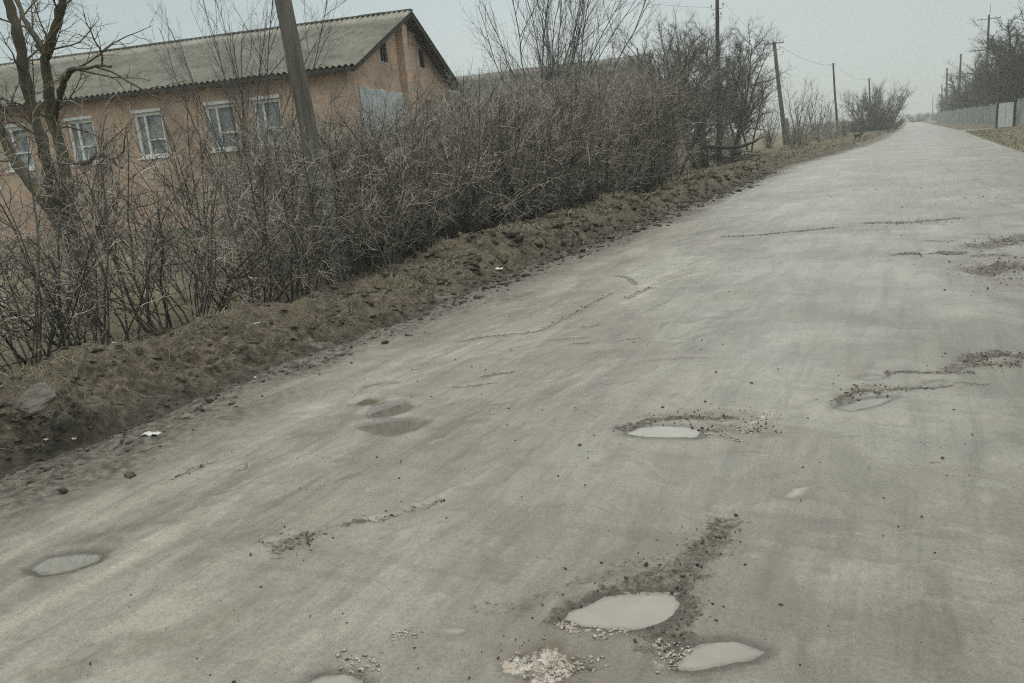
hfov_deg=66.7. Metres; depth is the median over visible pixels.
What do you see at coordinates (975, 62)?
tree
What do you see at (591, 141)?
shrub
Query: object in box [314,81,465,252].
shrub
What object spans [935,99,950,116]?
dark bush
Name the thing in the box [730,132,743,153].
shrub
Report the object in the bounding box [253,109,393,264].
shrub
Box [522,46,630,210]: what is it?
shrub
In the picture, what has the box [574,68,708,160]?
shrub
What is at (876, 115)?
round bush
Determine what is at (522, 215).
shrub
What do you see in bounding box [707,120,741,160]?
shrub
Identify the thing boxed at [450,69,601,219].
shrub
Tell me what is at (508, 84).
shrub
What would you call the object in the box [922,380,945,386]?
puddle
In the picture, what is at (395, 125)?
shrub
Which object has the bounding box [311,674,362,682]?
puddle
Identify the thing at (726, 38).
tree
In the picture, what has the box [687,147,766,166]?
brush pile
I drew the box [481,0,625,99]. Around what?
fan tree
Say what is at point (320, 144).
shrub
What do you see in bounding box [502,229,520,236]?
dark clod
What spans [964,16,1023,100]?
tree
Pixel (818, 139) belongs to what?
shrub
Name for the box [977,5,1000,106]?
utility pole
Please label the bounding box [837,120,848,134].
shrub
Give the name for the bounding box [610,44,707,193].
shrub
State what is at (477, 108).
shrub
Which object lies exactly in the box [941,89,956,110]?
dark bush
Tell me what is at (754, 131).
tree
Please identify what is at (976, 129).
side road
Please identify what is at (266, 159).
shrub
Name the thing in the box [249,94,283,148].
window
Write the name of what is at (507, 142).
shrub
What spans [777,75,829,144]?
light tree
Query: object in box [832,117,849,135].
shrub
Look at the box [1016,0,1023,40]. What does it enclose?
tree
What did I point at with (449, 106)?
shrub
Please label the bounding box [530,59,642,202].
shrub
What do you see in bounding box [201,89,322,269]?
shrub
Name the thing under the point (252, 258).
shrub
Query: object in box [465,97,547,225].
shrub
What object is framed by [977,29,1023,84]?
tree
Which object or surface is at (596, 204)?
dry grass
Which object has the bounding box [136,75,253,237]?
light tree
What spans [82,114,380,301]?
shrub
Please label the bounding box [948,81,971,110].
dark bush
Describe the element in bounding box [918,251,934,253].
puddle
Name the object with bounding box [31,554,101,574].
puddle
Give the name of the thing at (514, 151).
shrub
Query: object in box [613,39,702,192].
shrub
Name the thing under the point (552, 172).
shrub
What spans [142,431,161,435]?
plastic scrap
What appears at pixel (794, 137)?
shrub
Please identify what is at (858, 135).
dog
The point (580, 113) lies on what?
shrub
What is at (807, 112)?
light tree
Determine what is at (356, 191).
shrub
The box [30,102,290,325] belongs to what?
shrub
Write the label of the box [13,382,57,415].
flat stone
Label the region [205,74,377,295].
shrub
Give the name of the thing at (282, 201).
shrub
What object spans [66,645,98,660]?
puddle
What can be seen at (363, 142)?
shrub
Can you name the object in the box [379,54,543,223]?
shrub
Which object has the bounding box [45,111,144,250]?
light tree
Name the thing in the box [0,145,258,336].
shrub
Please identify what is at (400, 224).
shrub
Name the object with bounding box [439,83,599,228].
shrub
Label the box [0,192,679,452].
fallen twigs
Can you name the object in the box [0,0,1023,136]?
sky
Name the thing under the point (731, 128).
tree
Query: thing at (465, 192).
shrub
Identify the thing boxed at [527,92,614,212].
shrub
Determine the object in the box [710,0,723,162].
utility pole
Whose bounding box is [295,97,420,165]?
shrub
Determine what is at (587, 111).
shrub
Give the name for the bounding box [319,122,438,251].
shrub
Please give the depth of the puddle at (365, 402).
5.11 m
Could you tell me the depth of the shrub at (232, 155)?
17.24 m
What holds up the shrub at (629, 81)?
on the ground at (758, 148)
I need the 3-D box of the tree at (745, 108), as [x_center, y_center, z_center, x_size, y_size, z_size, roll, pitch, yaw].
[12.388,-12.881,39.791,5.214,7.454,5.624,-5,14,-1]
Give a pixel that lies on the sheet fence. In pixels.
(979, 114)
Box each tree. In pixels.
[0,0,215,326]
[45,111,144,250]
[133,0,345,234]
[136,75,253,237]
[458,0,668,107]
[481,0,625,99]
[569,49,642,95]
[593,1,752,167]
[609,10,734,120]
[628,24,723,155]
[654,52,738,175]
[679,8,737,159]
[693,14,774,158]
[704,16,795,160]
[707,52,763,154]
[723,76,793,150]
[757,98,792,148]
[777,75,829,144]
[798,93,831,139]
[821,97,839,136]
[935,72,965,107]
[936,86,952,111]
[941,62,976,108]
[942,57,990,106]
[962,30,1019,104]
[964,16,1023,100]
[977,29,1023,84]
[979,10,1023,100]
[998,24,1023,85]
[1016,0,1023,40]
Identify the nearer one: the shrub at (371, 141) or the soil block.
the soil block
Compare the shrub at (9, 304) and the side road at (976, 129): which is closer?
the shrub at (9, 304)
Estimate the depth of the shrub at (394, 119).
20.19 m
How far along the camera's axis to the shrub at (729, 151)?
48.08 m
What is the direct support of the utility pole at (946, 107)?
on the ground at (758, 148)
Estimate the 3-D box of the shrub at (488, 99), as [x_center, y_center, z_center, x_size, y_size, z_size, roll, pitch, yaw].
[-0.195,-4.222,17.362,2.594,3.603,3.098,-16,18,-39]
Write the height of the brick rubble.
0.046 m
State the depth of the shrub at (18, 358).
6.97 m
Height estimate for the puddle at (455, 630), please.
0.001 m
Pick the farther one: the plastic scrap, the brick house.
the brick house
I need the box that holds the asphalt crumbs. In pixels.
[170,166,1023,680]
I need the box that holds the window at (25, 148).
[5,123,34,172]
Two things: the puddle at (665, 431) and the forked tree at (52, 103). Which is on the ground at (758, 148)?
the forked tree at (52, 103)
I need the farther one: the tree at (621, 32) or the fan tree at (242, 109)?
the tree at (621, 32)
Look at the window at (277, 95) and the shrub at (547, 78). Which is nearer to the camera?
the window at (277, 95)
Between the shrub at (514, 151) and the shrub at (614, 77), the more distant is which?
the shrub at (614, 77)
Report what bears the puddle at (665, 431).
on the road at (886, 600)
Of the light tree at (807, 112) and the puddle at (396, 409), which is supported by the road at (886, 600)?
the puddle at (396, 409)
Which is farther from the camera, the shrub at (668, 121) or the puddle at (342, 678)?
the shrub at (668, 121)
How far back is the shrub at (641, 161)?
19.57 m
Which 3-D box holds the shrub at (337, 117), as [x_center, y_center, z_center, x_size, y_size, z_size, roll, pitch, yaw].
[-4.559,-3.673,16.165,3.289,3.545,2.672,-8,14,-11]
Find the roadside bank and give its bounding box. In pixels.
[0,143,858,475]
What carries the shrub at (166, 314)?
on the roadside bank
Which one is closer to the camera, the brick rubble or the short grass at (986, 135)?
the brick rubble
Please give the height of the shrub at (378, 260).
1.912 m
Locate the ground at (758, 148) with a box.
[0,118,1023,372]
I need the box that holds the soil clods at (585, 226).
[0,157,777,423]
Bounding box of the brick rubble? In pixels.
[235,412,779,682]
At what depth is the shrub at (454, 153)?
15.37 m
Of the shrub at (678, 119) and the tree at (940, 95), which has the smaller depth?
the shrub at (678, 119)
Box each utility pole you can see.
[275,0,348,284]
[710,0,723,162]
[764,39,790,144]
[832,63,839,135]
[945,68,948,111]
[957,54,961,108]
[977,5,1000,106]
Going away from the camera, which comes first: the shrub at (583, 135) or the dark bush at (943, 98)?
the shrub at (583, 135)
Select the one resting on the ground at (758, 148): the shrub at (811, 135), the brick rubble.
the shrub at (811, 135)
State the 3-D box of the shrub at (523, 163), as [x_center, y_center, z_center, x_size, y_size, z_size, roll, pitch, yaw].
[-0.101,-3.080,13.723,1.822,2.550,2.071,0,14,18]
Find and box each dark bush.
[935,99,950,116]
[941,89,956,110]
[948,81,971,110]
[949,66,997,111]
[950,77,977,112]
[965,60,997,110]
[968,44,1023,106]
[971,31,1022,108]
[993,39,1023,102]
[995,44,1023,101]
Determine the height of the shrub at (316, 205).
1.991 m
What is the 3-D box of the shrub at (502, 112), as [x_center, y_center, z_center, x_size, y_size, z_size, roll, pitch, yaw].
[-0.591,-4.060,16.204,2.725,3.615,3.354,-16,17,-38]
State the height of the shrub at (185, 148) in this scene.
2.787 m
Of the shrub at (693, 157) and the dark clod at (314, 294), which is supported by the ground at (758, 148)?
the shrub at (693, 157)
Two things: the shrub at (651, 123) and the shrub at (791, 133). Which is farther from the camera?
the shrub at (791, 133)
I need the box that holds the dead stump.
[701,135,763,168]
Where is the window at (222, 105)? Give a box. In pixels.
[202,99,239,152]
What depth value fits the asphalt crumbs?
4.09 m
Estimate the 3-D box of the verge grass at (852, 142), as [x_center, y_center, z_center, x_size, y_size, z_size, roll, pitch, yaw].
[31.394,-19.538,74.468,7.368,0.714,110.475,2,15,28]
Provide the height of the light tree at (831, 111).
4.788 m
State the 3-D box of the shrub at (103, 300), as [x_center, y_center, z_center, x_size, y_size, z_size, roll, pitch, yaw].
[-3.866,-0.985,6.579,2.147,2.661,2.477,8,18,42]
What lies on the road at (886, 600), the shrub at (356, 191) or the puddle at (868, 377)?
the puddle at (868, 377)
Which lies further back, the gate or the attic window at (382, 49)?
the gate
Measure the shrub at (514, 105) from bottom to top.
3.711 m
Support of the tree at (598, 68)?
on the ground at (758, 148)
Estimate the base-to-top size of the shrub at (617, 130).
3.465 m
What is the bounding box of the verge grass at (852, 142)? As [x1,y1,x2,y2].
[657,128,892,182]
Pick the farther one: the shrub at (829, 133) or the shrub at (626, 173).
the shrub at (829, 133)
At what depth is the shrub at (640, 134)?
20.37 m
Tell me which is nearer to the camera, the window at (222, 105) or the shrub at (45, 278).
the shrub at (45, 278)
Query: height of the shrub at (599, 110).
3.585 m
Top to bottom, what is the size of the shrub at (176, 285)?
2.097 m
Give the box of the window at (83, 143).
[64,115,101,166]
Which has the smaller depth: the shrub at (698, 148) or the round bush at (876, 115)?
the shrub at (698, 148)
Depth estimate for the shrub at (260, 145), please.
17.84 m
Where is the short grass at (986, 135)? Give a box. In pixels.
[965,126,1023,151]
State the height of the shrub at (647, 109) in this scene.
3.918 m
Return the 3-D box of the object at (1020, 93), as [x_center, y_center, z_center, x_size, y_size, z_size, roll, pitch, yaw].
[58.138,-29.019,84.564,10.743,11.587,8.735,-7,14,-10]
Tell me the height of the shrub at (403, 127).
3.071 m
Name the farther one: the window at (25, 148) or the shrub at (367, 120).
the window at (25, 148)
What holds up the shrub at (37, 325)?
on the roadside bank
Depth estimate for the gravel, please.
3.47 m
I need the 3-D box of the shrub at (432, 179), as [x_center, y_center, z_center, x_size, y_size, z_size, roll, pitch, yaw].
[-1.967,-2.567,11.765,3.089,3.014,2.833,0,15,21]
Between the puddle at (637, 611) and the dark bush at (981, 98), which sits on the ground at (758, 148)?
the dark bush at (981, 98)
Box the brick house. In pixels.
[0,8,461,240]
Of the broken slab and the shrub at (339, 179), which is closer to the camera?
the broken slab
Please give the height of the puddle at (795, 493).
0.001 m
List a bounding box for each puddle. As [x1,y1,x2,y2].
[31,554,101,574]
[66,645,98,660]
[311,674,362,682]
[355,399,377,405]
[361,420,423,434]
[370,405,409,416]
[441,628,465,633]
[562,592,679,630]
[627,426,699,437]
[673,642,763,670]
[784,487,807,498]
[837,398,892,410]
[860,375,885,380]
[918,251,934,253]
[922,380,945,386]
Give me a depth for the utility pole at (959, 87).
130.89 m
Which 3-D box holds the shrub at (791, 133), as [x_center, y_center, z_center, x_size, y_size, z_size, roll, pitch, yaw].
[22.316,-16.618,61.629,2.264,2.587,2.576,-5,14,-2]
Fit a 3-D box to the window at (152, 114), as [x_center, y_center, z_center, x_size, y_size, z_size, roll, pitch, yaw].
[-11.739,-6.750,25.349,1.190,1.560,0.250,-2,14,13]
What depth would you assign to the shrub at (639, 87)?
26.55 m
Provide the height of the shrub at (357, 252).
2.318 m
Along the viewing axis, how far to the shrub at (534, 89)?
19.65 m
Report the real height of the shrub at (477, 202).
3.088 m
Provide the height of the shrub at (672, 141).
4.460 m
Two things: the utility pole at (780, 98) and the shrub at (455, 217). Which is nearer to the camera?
the shrub at (455, 217)
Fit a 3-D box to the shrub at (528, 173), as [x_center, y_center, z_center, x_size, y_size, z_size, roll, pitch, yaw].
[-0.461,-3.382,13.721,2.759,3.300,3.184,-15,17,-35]
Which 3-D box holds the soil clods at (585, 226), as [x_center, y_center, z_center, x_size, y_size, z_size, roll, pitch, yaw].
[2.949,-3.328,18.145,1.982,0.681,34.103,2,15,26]
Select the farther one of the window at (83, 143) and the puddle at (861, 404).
the window at (83, 143)
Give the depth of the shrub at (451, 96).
17.91 m
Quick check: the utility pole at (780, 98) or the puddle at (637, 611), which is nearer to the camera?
the puddle at (637, 611)
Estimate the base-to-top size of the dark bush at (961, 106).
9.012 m
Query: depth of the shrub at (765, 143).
59.22 m
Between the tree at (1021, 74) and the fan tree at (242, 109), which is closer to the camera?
the fan tree at (242, 109)
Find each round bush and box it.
[812,120,839,129]
[832,77,915,132]
[839,117,866,132]
[882,114,909,128]
[905,111,932,122]
[924,111,939,120]
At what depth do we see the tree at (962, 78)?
130.23 m
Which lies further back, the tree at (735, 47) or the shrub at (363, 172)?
the tree at (735, 47)
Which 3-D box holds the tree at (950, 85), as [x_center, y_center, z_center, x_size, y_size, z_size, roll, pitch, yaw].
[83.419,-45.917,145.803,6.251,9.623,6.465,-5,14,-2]
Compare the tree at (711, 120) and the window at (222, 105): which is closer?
the window at (222, 105)
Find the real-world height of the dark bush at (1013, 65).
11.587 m
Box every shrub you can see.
[0,58,222,370]
[0,63,156,372]
[0,113,115,362]
[0,116,192,342]
[0,142,185,368]
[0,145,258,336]
[0,146,144,347]
[0,205,47,369]
[0,228,52,367]
[25,96,201,333]
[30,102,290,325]
[30,123,302,322]
[71,168,294,318]
[74,98,378,293]
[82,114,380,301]
[96,149,257,302]
[136,162,320,300]
[176,108,340,302]
[186,106,323,216]
[195,106,305,258]
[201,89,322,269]
[202,137,369,295]
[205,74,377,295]
[207,102,337,258]
[212,85,363,218]
[215,97,328,225]
[216,120,360,302]
[218,109,334,278]
[218,120,310,239]
[248,102,382,272]
[250,106,382,225]
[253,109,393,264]
[262,107,350,164]
[271,116,415,275]
[277,127,387,255]
[282,73,461,272]
[289,67,472,274]
[293,103,396,283]
[295,72,465,258]
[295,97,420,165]
[300,85,437,175]
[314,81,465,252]
[316,111,409,245]
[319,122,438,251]
[327,147,447,268]
[331,96,440,246]
[333,99,429,148]
[347,81,445,272]
[350,114,471,258]
[351,88,475,245]
[352,82,463,258]
[354,91,451,219]
[354,97,428,180]
[371,60,502,243]
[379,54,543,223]
[384,90,486,242]
[385,85,477,151]
[388,78,504,193]
[389,49,539,234]
[390,58,500,203]
[394,100,498,238]
[402,78,514,144]
[405,75,487,148]
[405,102,513,237]
[407,116,561,231]
[409,78,511,144]
[410,62,512,238]
[411,101,517,231]
[415,66,561,131]
[425,68,528,223]
[428,79,484,116]
[430,62,557,112]
[435,81,551,230]
[436,43,590,228]
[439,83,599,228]
[440,65,546,216]
[449,73,559,221]
[450,65,565,221]
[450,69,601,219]
[450,71,553,222]
[454,89,554,222]
[464,50,571,214]
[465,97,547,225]
[471,47,662,208]
[490,69,607,100]
[492,38,632,208]
[492,59,580,122]
[493,75,585,220]
[501,51,621,211]
[508,61,630,189]
[514,74,625,204]
[518,62,633,201]
[520,73,577,214]
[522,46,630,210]
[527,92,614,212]
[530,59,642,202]
[535,64,630,203]
[538,84,621,156]
[546,38,666,192]
[546,75,650,191]
[551,55,645,100]
[556,44,702,161]
[557,61,654,204]
[566,57,683,135]
[567,64,653,193]
[572,55,660,110]
[572,61,693,192]
[572,63,665,193]
[573,60,637,106]
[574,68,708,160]
[583,64,673,194]
[584,57,683,150]
[592,56,645,195]
[594,51,682,190]
[598,73,685,178]
[610,30,725,185]
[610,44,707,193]
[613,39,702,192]
[620,51,715,191]
[623,44,716,186]
[627,58,721,189]
[628,76,693,180]
[683,123,731,169]
[683,131,714,160]
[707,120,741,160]
[722,127,741,156]
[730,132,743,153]
[756,122,776,147]
[781,115,813,148]
[782,118,808,145]
[794,121,820,145]
[807,119,829,142]
[820,119,835,137]
[820,123,842,138]
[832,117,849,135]
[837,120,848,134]
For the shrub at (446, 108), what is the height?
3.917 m
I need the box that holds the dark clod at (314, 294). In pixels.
[308,291,330,298]
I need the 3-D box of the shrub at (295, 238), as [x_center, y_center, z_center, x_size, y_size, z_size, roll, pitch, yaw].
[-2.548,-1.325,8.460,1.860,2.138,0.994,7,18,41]
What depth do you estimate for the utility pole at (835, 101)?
88.90 m
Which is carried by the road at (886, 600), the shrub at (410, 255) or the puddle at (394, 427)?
the puddle at (394, 427)
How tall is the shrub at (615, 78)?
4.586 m
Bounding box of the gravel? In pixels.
[33,256,1023,682]
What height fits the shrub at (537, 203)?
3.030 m
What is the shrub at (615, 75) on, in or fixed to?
on the ground at (758, 148)
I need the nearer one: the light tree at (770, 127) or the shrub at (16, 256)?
the shrub at (16, 256)
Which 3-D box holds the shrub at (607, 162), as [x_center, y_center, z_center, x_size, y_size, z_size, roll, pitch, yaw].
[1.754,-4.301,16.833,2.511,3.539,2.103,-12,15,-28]
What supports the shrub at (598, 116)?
on the ground at (758, 148)
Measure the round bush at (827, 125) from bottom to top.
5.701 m
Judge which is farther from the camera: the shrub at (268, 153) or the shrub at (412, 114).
the shrub at (412, 114)
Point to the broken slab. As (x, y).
(61, 421)
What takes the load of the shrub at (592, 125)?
on the roadside bank
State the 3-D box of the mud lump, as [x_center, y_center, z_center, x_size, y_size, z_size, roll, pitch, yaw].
[-1.979,0.693,4.036,0.061,0.033,0.046,2,15,26]
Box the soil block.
[56,386,76,413]
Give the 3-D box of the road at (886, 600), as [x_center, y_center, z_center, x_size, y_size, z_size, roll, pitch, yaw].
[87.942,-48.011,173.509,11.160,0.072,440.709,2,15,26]
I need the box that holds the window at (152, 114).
[131,108,170,159]
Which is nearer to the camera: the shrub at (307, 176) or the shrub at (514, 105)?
the shrub at (307, 176)
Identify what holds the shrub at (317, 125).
on the ground at (758, 148)
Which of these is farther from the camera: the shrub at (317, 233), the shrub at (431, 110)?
the shrub at (431, 110)
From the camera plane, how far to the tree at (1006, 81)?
84.21 m
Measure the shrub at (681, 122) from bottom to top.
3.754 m
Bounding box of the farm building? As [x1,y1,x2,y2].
[449,53,652,119]
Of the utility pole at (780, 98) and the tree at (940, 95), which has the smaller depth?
the utility pole at (780, 98)
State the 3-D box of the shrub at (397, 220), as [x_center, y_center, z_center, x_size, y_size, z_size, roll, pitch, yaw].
[-1.754,-2.010,9.885,2.255,2.603,1.823,-18,18,-42]
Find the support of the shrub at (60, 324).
on the roadside bank
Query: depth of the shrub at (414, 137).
13.47 m
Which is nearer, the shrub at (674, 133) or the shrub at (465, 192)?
the shrub at (465, 192)
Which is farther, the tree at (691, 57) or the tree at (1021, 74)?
the tree at (1021, 74)
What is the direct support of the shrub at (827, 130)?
on the ground at (758, 148)
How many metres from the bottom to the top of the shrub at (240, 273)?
2.337 m
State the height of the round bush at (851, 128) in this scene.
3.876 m
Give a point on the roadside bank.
(144, 379)
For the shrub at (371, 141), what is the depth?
13.32 m
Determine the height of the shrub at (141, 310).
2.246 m
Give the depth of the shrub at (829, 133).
72.17 m
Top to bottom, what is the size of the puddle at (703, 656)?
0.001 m
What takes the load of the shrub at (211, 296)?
on the ground at (758, 148)
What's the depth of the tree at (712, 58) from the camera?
36.98 m
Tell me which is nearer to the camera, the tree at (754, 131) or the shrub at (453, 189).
the shrub at (453, 189)
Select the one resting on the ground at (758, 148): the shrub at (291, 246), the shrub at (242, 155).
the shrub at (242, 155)
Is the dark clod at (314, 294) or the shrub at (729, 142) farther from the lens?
the shrub at (729, 142)
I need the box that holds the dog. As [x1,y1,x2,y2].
[853,132,863,139]
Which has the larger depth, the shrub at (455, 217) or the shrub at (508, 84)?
the shrub at (508, 84)
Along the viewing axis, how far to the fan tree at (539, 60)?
31.98 m
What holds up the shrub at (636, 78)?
on the ground at (758, 148)
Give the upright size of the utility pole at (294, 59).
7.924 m
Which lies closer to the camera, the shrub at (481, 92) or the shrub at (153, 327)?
the shrub at (153, 327)
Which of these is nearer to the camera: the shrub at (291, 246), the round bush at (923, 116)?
the shrub at (291, 246)
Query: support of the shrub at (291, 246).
on the roadside bank
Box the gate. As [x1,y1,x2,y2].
[995,97,1016,127]
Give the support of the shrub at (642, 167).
on the roadside bank
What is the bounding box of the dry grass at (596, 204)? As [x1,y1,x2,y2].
[0,153,794,386]
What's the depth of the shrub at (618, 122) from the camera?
18.42 m
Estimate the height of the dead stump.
2.018 m
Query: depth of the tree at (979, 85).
103.97 m
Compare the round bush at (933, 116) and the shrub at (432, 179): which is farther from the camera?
the round bush at (933, 116)
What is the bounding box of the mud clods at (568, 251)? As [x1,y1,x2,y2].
[0,167,783,493]
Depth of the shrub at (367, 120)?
16.56 m
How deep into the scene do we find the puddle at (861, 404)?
4.27 m
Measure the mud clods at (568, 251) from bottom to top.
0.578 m
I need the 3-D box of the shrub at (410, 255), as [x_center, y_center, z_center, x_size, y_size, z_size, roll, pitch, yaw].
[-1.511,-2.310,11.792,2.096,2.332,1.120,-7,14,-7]
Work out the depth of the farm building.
45.95 m
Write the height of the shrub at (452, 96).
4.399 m
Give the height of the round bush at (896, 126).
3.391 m
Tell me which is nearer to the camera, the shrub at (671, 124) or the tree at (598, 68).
the shrub at (671, 124)
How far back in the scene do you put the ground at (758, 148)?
12.79 m
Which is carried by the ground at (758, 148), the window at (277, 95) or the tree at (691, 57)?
the tree at (691, 57)
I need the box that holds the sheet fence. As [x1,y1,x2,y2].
[936,98,1023,125]
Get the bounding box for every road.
[0,122,1023,682]
[955,126,1011,131]
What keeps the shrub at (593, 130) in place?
on the roadside bank
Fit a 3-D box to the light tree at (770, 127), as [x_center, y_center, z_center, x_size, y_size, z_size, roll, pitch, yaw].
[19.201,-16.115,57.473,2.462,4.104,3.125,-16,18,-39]
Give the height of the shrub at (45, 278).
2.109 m
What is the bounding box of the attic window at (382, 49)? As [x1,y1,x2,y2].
[380,43,386,61]
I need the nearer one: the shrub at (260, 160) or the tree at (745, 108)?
the shrub at (260, 160)
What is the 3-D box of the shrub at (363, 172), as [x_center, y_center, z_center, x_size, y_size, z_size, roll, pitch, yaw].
[-1.976,-2.531,11.452,2.867,3.090,2.329,-15,17,-35]
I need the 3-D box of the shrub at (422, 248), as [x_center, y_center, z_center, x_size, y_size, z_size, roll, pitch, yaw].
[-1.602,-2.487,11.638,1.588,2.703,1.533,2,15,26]
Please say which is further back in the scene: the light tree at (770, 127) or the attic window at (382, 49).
the light tree at (770, 127)
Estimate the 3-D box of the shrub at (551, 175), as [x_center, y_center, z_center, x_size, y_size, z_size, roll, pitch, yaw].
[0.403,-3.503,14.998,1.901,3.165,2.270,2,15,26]
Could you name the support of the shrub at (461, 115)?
on the ground at (758, 148)
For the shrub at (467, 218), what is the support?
on the roadside bank
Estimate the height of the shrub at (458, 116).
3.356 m

